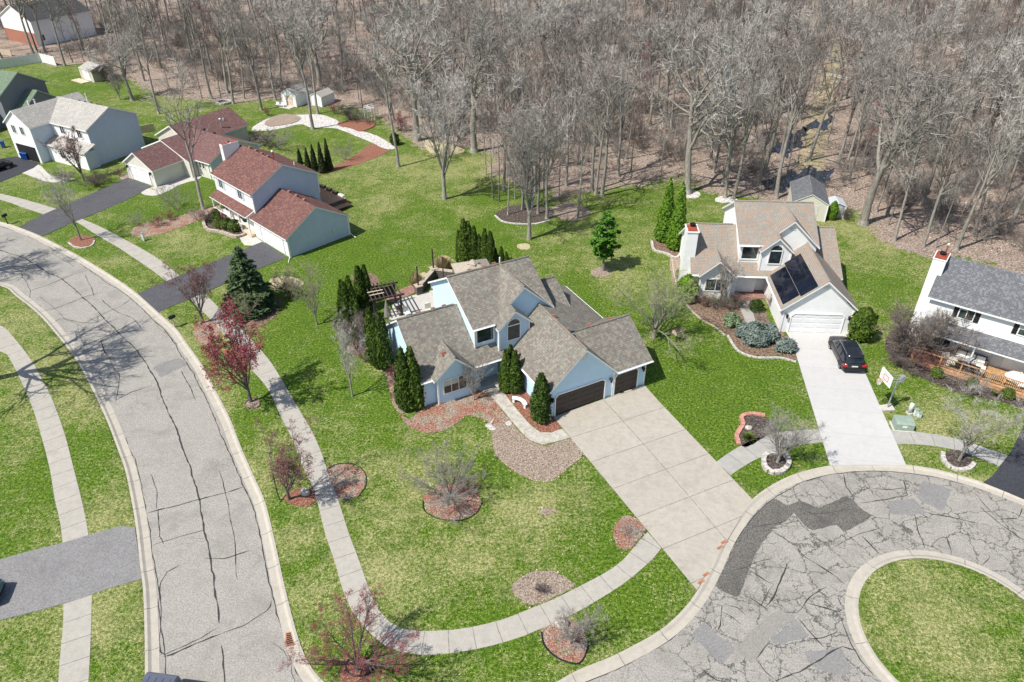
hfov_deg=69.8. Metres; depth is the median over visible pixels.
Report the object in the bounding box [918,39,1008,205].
bare tree
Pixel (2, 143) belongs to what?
recycling bin
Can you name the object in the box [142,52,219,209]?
bare tree
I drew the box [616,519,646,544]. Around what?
bare shrub
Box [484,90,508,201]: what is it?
bare tree
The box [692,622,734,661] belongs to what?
road patch
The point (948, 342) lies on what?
window
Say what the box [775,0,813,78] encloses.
bare tree
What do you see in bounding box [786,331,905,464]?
driveway
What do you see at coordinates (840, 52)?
bare tree
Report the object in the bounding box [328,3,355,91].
bare tree
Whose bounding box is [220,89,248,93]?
fallen log
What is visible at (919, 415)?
utility pedestal
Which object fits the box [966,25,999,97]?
bare tree
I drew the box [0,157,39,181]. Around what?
driveway
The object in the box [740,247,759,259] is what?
window
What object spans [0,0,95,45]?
brick house
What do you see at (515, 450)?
planting bed
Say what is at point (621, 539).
planting bed
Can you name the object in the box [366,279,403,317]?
pergola
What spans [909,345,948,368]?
bare shrub
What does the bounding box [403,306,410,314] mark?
patio chair
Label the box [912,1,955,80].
bare tree
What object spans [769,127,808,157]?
water
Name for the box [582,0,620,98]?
bare tree
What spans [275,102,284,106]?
garden bench
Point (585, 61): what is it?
bare tree
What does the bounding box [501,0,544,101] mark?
bare tree
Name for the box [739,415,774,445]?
planting bed
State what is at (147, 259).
sidewalk
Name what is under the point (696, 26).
bare tree
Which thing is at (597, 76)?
bare tree
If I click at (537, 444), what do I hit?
bed litter
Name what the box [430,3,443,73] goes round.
bare tree
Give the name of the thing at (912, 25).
bare tree
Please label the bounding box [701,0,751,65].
bare tree
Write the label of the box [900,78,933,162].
bare tree
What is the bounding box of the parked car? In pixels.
[0,579,5,596]
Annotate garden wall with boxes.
[202,213,246,238]
[419,270,434,290]
[435,268,454,277]
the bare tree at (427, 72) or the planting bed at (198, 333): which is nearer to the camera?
the planting bed at (198, 333)
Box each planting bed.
[69,235,94,246]
[120,173,131,179]
[131,204,220,236]
[193,320,220,344]
[205,216,242,234]
[226,297,280,328]
[244,399,259,408]
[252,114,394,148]
[265,114,299,126]
[269,276,303,289]
[284,487,316,506]
[320,144,390,174]
[328,464,364,499]
[338,119,374,130]
[340,659,374,681]
[345,340,404,412]
[350,273,378,288]
[400,390,503,432]
[423,484,480,519]
[425,139,463,155]
[492,413,581,480]
[495,205,553,222]
[505,388,560,431]
[512,570,574,604]
[517,243,529,249]
[540,620,587,662]
[551,202,589,220]
[591,267,611,276]
[613,515,645,549]
[653,240,679,255]
[670,257,680,291]
[686,190,700,197]
[688,299,796,359]
[715,196,737,202]
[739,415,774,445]
[766,455,785,468]
[885,324,1023,407]
[945,450,972,466]
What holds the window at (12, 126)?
in the grey roof house at (110, 134)
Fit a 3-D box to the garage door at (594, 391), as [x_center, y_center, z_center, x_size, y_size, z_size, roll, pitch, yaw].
[5.532,4.523,59.404,4.860,2.150,0.090,-17,38,-22]
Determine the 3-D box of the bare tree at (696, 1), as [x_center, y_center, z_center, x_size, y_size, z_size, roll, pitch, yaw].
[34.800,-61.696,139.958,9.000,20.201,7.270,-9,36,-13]
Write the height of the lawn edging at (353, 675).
0.114 m
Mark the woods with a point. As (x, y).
(335, 3)
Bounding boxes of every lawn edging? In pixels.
[244,398,259,408]
[327,463,366,497]
[345,657,374,676]
[423,501,482,520]
[541,631,588,664]
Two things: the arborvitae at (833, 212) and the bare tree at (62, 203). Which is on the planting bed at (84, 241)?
the bare tree at (62, 203)
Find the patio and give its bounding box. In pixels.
[389,290,433,320]
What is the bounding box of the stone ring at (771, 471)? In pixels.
[761,450,791,474]
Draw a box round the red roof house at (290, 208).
[209,140,355,261]
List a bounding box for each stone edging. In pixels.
[68,240,94,248]
[494,215,549,224]
[650,240,679,258]
[671,259,725,335]
[727,335,795,362]
[940,451,975,471]
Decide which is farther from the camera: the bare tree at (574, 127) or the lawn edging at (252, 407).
the bare tree at (574, 127)
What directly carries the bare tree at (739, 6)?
on the ground at (928, 620)
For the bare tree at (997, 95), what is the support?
on the ground at (928, 620)
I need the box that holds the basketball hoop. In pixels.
[877,367,905,410]
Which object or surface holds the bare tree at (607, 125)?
on the ground at (928, 620)
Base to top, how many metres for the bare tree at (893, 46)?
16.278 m
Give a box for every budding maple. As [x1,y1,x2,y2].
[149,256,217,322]
[192,295,265,402]
[254,416,319,500]
[278,581,421,681]
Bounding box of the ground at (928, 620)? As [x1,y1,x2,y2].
[0,0,1023,681]
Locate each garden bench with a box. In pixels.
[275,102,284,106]
[512,396,526,408]
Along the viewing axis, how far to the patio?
73.32 m
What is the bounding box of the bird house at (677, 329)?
[672,327,682,341]
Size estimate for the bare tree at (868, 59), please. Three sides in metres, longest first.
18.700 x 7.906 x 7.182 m
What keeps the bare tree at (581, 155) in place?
on the planting bed at (569, 209)
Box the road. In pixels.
[0,226,1023,681]
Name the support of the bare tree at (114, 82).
on the ground at (928, 620)
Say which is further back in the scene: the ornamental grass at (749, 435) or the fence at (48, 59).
the fence at (48, 59)
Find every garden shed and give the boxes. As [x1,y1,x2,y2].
[78,61,114,82]
[281,82,311,106]
[309,87,334,106]
[787,175,829,221]
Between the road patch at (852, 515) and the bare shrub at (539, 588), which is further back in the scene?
the road patch at (852, 515)
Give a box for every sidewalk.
[0,194,55,213]
[0,326,87,542]
[58,595,91,681]
[76,219,177,280]
[191,293,660,654]
[717,429,822,474]
[891,430,1007,465]
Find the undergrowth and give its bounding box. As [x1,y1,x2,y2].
[0,0,1023,250]
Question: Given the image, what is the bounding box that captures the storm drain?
[286,632,294,646]
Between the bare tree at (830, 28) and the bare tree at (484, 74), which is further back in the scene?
the bare tree at (830, 28)
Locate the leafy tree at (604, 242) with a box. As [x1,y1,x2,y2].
[589,210,621,270]
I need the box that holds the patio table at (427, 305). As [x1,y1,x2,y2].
[425,302,430,310]
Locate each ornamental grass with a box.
[408,271,423,286]
[431,255,453,268]
[742,431,755,439]
[992,390,1000,395]
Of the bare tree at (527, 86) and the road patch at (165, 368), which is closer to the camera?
the road patch at (165, 368)
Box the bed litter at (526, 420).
[66,122,560,679]
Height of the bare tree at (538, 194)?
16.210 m
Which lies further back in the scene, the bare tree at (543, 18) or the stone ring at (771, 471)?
the bare tree at (543, 18)
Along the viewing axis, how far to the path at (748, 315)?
71.61 m
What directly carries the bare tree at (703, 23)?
on the ground at (928, 620)
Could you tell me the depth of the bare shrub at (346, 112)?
120.09 m
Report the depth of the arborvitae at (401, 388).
57.80 m
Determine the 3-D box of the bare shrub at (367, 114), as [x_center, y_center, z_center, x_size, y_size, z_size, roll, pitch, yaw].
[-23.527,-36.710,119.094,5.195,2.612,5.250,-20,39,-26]
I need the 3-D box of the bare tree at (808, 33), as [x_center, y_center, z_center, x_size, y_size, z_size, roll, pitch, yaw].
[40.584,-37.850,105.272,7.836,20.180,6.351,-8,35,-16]
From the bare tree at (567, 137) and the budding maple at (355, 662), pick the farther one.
the bare tree at (567, 137)
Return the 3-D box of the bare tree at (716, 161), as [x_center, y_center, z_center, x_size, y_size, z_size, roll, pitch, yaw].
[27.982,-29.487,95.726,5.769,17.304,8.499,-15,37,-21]
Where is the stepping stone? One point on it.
(508, 423)
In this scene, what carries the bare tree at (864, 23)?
on the ground at (928, 620)
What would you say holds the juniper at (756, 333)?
on the planting bed at (711, 313)
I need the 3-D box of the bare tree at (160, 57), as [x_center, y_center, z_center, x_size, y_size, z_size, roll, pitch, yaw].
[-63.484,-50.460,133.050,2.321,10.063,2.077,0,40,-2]
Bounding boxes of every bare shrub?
[53,170,76,180]
[74,170,110,187]
[83,60,117,79]
[112,168,122,175]
[118,209,144,225]
[144,214,163,225]
[150,184,197,209]
[160,209,176,219]
[183,206,205,221]
[199,210,214,222]
[229,288,263,319]
[247,128,278,145]
[251,123,300,149]
[270,268,301,295]
[328,101,342,113]
[330,140,356,159]
[331,306,375,348]
[337,104,361,119]
[347,309,390,344]
[350,105,379,122]
[354,344,366,360]
[383,111,411,130]
[385,365,394,378]
[453,476,480,494]
[534,580,549,592]
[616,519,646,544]
[696,292,712,305]
[700,290,737,310]
[732,292,753,308]
[754,310,768,319]
[764,295,771,307]
[841,207,853,219]
[871,299,987,362]
[885,349,924,374]
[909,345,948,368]
[941,362,1001,398]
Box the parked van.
[141,672,182,681]
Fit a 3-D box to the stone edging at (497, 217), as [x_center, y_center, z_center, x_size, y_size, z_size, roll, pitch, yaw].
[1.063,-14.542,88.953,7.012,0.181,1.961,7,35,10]
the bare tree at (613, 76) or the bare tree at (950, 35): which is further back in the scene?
the bare tree at (950, 35)
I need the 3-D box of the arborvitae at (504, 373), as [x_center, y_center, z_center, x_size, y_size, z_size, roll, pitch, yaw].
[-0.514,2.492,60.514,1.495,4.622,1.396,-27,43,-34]
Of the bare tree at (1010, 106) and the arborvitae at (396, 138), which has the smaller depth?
the bare tree at (1010, 106)
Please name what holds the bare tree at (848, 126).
on the ground at (928, 620)
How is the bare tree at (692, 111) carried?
on the planting bed at (695, 194)
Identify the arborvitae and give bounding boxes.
[297,148,302,163]
[304,147,310,167]
[310,144,317,170]
[317,142,326,172]
[323,138,333,169]
[336,279,342,319]
[340,281,352,325]
[345,274,356,324]
[353,265,369,311]
[353,299,361,337]
[361,263,374,309]
[363,309,372,364]
[369,316,379,368]
[374,311,394,370]
[389,132,400,145]
[393,345,413,411]
[405,346,425,409]
[455,230,459,262]
[456,218,469,261]
[466,220,471,260]
[470,225,477,259]
[477,234,480,259]
[480,228,487,258]
[486,230,495,264]
[495,248,498,262]
[497,348,511,393]
[498,246,503,262]
[504,251,508,260]
[508,344,513,357]
[508,350,523,393]
[529,372,552,423]
[653,178,674,242]
[664,181,687,250]
[674,273,699,303]
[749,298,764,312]
[827,201,838,219]
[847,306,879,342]
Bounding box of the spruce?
[218,245,282,321]
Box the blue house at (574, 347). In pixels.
[386,255,653,416]
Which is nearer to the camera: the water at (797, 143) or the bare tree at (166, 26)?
the water at (797, 143)
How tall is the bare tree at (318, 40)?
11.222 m
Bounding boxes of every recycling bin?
[0,140,6,147]
[22,153,28,159]
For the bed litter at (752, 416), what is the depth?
62.17 m
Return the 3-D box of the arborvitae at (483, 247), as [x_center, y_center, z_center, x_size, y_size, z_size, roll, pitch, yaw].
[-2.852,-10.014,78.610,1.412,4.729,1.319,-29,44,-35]
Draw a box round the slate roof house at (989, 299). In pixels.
[907,243,1023,398]
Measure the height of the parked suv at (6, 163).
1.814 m
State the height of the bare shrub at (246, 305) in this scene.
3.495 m
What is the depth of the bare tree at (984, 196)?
81.16 m
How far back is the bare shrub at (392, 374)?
62.61 m
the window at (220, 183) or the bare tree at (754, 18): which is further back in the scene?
the bare tree at (754, 18)
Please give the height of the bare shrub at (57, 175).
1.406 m
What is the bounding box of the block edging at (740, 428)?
[734,411,764,444]
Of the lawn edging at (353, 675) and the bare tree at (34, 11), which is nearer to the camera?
the lawn edging at (353, 675)
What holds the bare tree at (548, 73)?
on the ground at (928, 620)
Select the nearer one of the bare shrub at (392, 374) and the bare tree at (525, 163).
the bare shrub at (392, 374)
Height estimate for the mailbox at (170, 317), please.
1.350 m
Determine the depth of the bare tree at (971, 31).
119.83 m
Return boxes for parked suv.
[0,159,12,168]
[828,336,866,370]
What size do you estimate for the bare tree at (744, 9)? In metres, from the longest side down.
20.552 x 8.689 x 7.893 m
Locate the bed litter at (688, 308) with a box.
[234,275,799,356]
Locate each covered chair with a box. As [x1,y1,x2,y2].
[942,356,957,365]
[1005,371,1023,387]
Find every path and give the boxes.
[23,165,75,181]
[141,175,201,195]
[240,235,264,245]
[387,285,414,302]
[487,387,569,444]
[740,301,754,322]
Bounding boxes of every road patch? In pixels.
[21,273,34,280]
[111,324,142,339]
[153,358,186,376]
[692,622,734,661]
[716,499,793,596]
[734,607,794,662]
[771,620,808,644]
[788,496,870,531]
[804,647,852,674]
[888,499,925,515]
[900,524,912,532]
[918,481,951,510]
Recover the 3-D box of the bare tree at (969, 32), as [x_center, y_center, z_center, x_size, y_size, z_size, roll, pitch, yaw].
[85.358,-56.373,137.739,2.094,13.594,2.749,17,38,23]
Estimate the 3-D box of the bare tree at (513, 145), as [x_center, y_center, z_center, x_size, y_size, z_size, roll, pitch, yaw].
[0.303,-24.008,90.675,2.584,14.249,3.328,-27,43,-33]
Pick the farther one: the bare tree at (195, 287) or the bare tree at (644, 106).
the bare tree at (644, 106)
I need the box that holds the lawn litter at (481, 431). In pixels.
[1,139,1011,681]
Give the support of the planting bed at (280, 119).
on the ground at (928, 620)
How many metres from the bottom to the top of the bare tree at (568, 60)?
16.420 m
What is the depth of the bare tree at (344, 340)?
59.02 m
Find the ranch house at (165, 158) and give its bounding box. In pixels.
[122,107,261,186]
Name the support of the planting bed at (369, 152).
on the ground at (928, 620)
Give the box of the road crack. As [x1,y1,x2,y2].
[0,250,1021,681]
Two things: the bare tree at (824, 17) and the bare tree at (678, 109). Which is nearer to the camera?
the bare tree at (678, 109)
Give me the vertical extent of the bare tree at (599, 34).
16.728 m
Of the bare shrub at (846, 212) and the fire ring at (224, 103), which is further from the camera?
the fire ring at (224, 103)
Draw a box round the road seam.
[1,226,984,681]
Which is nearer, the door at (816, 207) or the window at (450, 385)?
the window at (450, 385)
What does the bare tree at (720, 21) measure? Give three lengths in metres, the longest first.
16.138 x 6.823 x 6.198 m
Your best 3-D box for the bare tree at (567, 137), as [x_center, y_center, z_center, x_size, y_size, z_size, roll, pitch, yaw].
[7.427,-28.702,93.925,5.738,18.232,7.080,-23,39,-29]
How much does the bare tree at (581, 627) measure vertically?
3.917 m
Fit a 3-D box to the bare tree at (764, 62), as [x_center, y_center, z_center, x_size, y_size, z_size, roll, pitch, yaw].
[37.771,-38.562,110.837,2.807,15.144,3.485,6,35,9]
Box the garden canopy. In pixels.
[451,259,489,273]
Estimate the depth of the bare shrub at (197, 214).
88.31 m
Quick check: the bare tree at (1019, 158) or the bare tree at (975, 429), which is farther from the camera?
the bare tree at (1019, 158)
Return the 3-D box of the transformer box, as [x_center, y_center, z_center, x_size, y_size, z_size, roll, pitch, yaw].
[30.690,6.486,57.549,1.600,0.850,1.200,4,35,7]
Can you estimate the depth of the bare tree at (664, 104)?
97.35 m
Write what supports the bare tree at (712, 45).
on the ground at (928, 620)
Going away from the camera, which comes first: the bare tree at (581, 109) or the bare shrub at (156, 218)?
the bare shrub at (156, 218)
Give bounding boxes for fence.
[0,49,11,55]
[0,53,40,68]
[39,53,56,65]
[140,123,154,132]
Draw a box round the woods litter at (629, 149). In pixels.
[16,48,1023,256]
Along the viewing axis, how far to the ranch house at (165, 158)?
100.32 m
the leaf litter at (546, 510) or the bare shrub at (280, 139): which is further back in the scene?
the bare shrub at (280, 139)
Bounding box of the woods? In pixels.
[0,0,1023,69]
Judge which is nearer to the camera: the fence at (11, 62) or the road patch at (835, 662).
the road patch at (835, 662)
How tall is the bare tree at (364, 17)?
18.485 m
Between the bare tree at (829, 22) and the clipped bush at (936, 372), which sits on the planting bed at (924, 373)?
the clipped bush at (936, 372)
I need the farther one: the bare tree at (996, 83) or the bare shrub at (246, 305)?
the bare tree at (996, 83)
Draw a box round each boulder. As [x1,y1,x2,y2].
[300,487,309,495]
[554,617,568,629]
[745,425,752,429]
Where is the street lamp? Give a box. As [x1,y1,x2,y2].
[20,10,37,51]
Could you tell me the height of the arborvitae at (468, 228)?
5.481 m
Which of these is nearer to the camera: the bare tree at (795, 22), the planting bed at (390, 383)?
the planting bed at (390, 383)
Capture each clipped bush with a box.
[211,208,221,218]
[212,215,222,227]
[220,217,230,229]
[227,219,242,231]
[930,366,944,378]
[965,376,979,386]
[1000,387,1016,399]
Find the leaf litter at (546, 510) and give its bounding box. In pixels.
[539,506,555,514]
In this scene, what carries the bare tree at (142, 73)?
on the ground at (928, 620)
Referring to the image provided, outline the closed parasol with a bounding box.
[384,300,390,323]
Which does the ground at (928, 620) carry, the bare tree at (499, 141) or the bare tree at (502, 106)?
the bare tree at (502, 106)
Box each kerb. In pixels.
[0,222,1023,681]
[0,281,159,673]
[845,550,1023,681]
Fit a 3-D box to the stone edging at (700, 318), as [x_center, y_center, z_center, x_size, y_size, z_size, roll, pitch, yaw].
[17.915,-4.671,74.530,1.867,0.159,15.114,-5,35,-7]
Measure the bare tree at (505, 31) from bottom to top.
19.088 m
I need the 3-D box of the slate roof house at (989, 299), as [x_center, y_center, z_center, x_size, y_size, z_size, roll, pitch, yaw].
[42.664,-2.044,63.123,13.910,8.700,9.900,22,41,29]
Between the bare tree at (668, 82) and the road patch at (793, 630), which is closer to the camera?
the road patch at (793, 630)
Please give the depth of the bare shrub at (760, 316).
70.49 m
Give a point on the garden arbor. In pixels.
(370, 108)
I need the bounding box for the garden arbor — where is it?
[363,104,374,119]
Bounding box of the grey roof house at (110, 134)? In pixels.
[3,92,144,169]
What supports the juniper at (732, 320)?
on the planting bed at (711, 313)
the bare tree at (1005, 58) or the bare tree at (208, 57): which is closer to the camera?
the bare tree at (1005, 58)
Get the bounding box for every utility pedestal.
[906,403,914,414]
[912,408,919,416]
[917,411,922,418]
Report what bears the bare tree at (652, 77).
on the ground at (928, 620)
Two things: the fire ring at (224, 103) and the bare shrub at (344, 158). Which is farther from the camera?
the fire ring at (224, 103)
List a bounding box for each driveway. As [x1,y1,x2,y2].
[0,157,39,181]
[0,526,141,619]
[20,178,150,235]
[137,242,286,311]
[554,385,751,589]
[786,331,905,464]
[983,426,1023,498]
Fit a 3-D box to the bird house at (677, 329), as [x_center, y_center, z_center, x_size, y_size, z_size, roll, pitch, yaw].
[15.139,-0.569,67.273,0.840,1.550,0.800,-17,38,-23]
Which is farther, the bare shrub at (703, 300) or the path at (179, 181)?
the path at (179, 181)
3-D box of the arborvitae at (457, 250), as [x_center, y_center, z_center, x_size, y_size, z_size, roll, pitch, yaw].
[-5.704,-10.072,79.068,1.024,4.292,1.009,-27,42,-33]
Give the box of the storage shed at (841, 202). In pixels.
[827,196,846,217]
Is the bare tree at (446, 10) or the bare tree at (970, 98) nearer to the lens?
the bare tree at (970, 98)
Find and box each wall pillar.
[413,266,422,295]
[429,249,437,276]
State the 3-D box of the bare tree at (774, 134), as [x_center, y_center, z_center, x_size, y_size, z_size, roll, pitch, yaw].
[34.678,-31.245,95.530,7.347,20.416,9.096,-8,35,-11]
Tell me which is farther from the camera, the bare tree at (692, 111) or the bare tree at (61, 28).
the bare tree at (61, 28)
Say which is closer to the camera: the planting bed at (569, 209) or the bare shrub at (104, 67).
the planting bed at (569, 209)
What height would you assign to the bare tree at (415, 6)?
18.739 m
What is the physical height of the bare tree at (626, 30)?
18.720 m
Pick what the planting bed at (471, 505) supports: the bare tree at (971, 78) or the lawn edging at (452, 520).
the lawn edging at (452, 520)
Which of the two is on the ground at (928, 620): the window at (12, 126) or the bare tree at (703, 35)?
the bare tree at (703, 35)
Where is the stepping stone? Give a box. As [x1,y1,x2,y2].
[505,421,512,425]
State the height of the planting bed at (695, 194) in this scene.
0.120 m
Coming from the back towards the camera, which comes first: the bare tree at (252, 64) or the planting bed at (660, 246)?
the bare tree at (252, 64)
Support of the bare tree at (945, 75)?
on the ground at (928, 620)
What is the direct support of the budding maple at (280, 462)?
on the planting bed at (298, 499)
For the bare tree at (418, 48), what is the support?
on the ground at (928, 620)
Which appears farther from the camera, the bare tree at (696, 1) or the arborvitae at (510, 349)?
the bare tree at (696, 1)
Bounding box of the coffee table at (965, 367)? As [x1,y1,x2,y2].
[955,360,980,373]
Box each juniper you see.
[723,311,741,327]
[734,320,779,347]
[774,336,797,353]
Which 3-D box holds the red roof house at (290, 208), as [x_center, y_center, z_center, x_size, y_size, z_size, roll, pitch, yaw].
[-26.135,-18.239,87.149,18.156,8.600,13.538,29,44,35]
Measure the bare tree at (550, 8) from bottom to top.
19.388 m
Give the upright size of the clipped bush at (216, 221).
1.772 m
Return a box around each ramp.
[71,78,89,83]
[279,105,294,108]
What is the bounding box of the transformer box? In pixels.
[889,415,914,433]
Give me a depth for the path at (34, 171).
101.83 m
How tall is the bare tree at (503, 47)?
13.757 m
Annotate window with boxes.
[10,124,17,133]
[18,126,25,135]
[59,126,65,134]
[76,130,82,138]
[216,178,225,190]
[235,189,244,201]
[443,374,466,394]
[476,326,494,344]
[506,317,520,341]
[704,278,727,291]
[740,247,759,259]
[767,244,783,264]
[930,337,950,347]
[952,306,980,322]
[1011,323,1023,336]
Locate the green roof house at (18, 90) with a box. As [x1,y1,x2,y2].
[0,70,55,128]
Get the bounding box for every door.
[82,70,90,80]
[129,165,152,185]
[259,226,285,254]
[285,95,292,105]
[554,379,605,415]
[613,368,638,394]
[787,313,844,333]
[814,206,818,216]
[988,354,1003,367]
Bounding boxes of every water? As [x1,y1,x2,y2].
[761,165,833,192]
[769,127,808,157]
[804,112,834,130]
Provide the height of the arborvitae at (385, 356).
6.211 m
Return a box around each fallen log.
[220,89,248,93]
[825,158,866,169]
[983,227,1002,240]
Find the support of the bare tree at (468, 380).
on the planting bed at (434, 417)
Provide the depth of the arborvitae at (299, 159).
104.27 m
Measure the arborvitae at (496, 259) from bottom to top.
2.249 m
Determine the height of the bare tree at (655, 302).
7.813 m
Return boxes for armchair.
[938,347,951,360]
[976,364,985,375]
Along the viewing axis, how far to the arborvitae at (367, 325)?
62.91 m
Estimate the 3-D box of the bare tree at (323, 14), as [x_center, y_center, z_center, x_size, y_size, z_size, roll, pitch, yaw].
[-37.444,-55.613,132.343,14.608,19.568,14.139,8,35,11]
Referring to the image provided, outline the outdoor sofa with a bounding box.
[954,348,987,365]
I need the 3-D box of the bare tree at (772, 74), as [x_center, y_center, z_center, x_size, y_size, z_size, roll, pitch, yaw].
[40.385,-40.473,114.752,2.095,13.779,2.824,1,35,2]
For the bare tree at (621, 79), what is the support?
on the ground at (928, 620)
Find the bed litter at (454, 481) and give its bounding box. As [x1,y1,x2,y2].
[130,205,645,662]
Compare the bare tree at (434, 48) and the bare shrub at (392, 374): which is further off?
the bare tree at (434, 48)
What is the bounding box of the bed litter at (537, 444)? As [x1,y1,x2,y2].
[119,116,674,607]
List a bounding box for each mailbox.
[1,213,7,223]
[168,314,175,326]
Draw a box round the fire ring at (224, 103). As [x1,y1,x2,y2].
[216,99,231,104]
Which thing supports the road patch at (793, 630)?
on the road
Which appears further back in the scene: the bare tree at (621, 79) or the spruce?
the bare tree at (621, 79)
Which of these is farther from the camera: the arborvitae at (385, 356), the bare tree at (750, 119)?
the bare tree at (750, 119)
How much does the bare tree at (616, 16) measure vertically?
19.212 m
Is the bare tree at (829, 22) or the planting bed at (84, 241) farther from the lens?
the bare tree at (829, 22)
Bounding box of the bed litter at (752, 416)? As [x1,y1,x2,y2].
[202,205,1020,474]
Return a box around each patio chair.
[396,305,404,314]
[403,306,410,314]
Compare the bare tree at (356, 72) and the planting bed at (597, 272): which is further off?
the bare tree at (356, 72)
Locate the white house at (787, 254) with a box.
[679,200,858,333]
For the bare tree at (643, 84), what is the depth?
100.70 m
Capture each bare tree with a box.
[12,0,37,49]
[27,0,45,52]
[30,0,66,65]
[34,165,81,240]
[37,125,84,180]
[50,0,73,62]
[60,0,84,61]
[82,22,147,100]
[101,0,145,80]
[104,66,123,99]
[117,0,167,113]
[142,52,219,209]
[151,40,169,89]
[156,1,179,73]
[171,0,215,98]
[175,0,216,73]
[180,10,202,97]
[188,0,238,93]
[192,4,221,98]
[205,0,238,103]
[211,30,223,82]
[218,0,265,109]
[221,21,250,98]
[233,0,249,66]
[236,13,259,88]
[244,0,286,99]
[253,0,287,82]
[255,0,319,129]
[275,0,350,86]
[278,0,323,81]
[281,258,327,324]
[293,1,327,113]
[310,12,325,72]
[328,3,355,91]
[328,308,368,396]
[343,21,417,167]
[345,0,360,66]
[351,32,362,108]
[352,41,358,99]
[355,6,398,120]
[357,0,373,70]
[358,0,439,72]
[369,0,470,141]
[386,16,411,98]
[388,0,413,76]
[392,56,482,199]
[396,440,491,522]
[398,0,437,117]
[399,41,406,108]
[419,15,444,102]
[419,17,454,111]
[421,0,452,71]
[422,8,451,90]
[422,39,434,116]
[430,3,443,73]
[430,58,441,133]
[434,0,474,94]
[434,0,485,118]
[442,0,469,66]
[449,5,514,152]
[453,6,467,95]
[455,0,497,90]
[460,358,492,400]
[473,0,494,67]
[474,20,497,128]
[475,80,492,174]
[475,98,496,197]
[477,36,490,136]
[479,4,517,118]
[484,59,536,190]
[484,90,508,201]
[485,99,551,209]
[486,37,543,176]
[488,0,530,115]
[490,21,512,99]
[493,38,539,133]
[493,101,517,214]
[495,0,525,59]
[495,1,534,86]
[497,106,566,239]
[498,82,508,159]
[499,0,572,73]
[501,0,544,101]
[504,89,520,198]
[505,0,540,99]
[509,55,561,173]
[509,59,559,191]
[511,0,561,114]
[513,88,525,182]
[514,3,541,79]
[520,85,568,213]
[522,0,598,98]
[524,88,580,219]
[529,12,565,109]
[530,71,546,128]
[536,96,555,203]
[539,28,577,124]
[540,27,590,147]
[545,0,613,87]
[546,26,588,130]
[547,43,597,185]
[552,84,575,195]
[552,599,607,650]
[554,20,591,120]
[555,18,588,100]
[558,18,604,140]
[567,0,598,61]
[567,84,613,218]
[569,54,635,194]
[573,47,607,154]
[573,66,591,163]
[575,40,621,191]
[576,0,619,104]
[580,11,620,87]
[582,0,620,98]
[582,44,615,140]
[582,47,647,196]
[583,0,610,46]
[596,0,634,79]
[598,37,645,176]
[598,264,711,359]
[599,0,621,63]
[603,18,636,95]
[609,47,643,123]
[610,53,618,123]
[611,0,648,106]
[611,24,775,194]
[614,60,657,159]
[624,0,659,99]
[628,72,648,172]
[632,4,681,125]
[633,0,677,113]
[633,5,665,92]
[633,71,650,146]
[637,40,653,135]
[638,0,716,116]
[646,10,662,103]
[654,8,702,133]
[655,0,684,96]
[656,85,675,174]
[669,24,703,103]
[674,24,722,151]
[674,80,686,141]
[676,9,720,126]
[678,63,718,127]
[679,0,713,66]
[682,8,709,69]
[685,72,778,186]
[692,46,770,197]
[695,3,710,76]
[695,12,710,77]
[700,16,730,119]
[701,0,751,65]
[702,51,745,160]
[704,5,734,74]
[709,0,742,61]
[711,25,749,119]
[711,45,753,173]
[711,255,740,296]
[717,14,767,148]
[722,0,812,108]
[722,36,787,199]
[724,15,786,142]
[736,0,766,56]
[746,0,769,54]
[751,0,832,115]
[751,77,771,153]
[757,68,805,185]
[757,403,829,462]
[758,35,774,115]
[759,20,835,172]
[762,0,793,74]
[762,0,800,70]
[762,38,782,124]
[763,24,828,155]
[766,0,807,93]
[773,28,834,199]
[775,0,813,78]
[784,3,828,139]
[784,66,812,164]
[788,0,848,119]
[794,33,820,130]
[796,19,822,110]
[805,0,839,75]
[806,15,885,161]
[811,0,858,91]
[812,3,845,82]
[814,30,832,99]
[827,42,860,142]
[828,1,895,98]
[829,0,868,102]
[831,24,868,108]
[837,26,911,159]
[840,10,895,136]
[844,27,907,169]
[844,70,889,180]
[850,0,873,82]
[852,2,919,126]
[853,99,882,190]
[857,47,982,226]
[861,12,883,104]
[863,23,918,155]
[867,1,904,95]
[868,3,900,65]
[869,14,952,174]
[871,0,919,97]
[875,104,928,211]
[876,10,921,113]
[881,34,911,115]
[882,19,931,135]
[883,93,948,241]
[885,10,921,62]
[886,73,923,187]
[888,136,929,224]
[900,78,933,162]
[907,0,963,102]
[910,8,959,94]
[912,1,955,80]
[913,38,953,146]
[913,307,943,349]
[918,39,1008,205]
[919,38,945,87]
[921,92,988,247]
[928,2,965,79]
[934,123,969,203]
[934,138,985,247]
[935,0,971,77]
[935,58,950,101]
[935,114,977,215]
[937,36,956,103]
[937,41,1002,176]
[941,384,1023,460]
[947,31,1023,163]
[947,110,982,198]
[949,44,981,130]
[951,46,992,153]
[953,4,1006,104]
[953,88,1023,250]
[954,5,979,75]
[954,23,1023,168]
[957,8,998,93]
[958,28,1012,137]
[962,87,1023,215]
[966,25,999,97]
[969,103,1023,234]
[970,73,1023,192]
[979,34,1023,169]
[979,48,1016,145]
[980,1,1014,76]
[982,25,1023,129]
[985,0,1023,90]
[1001,25,1023,119]
[1001,136,1023,211]
[1004,95,1023,192]
[1006,1,1023,73]
[1010,194,1023,225]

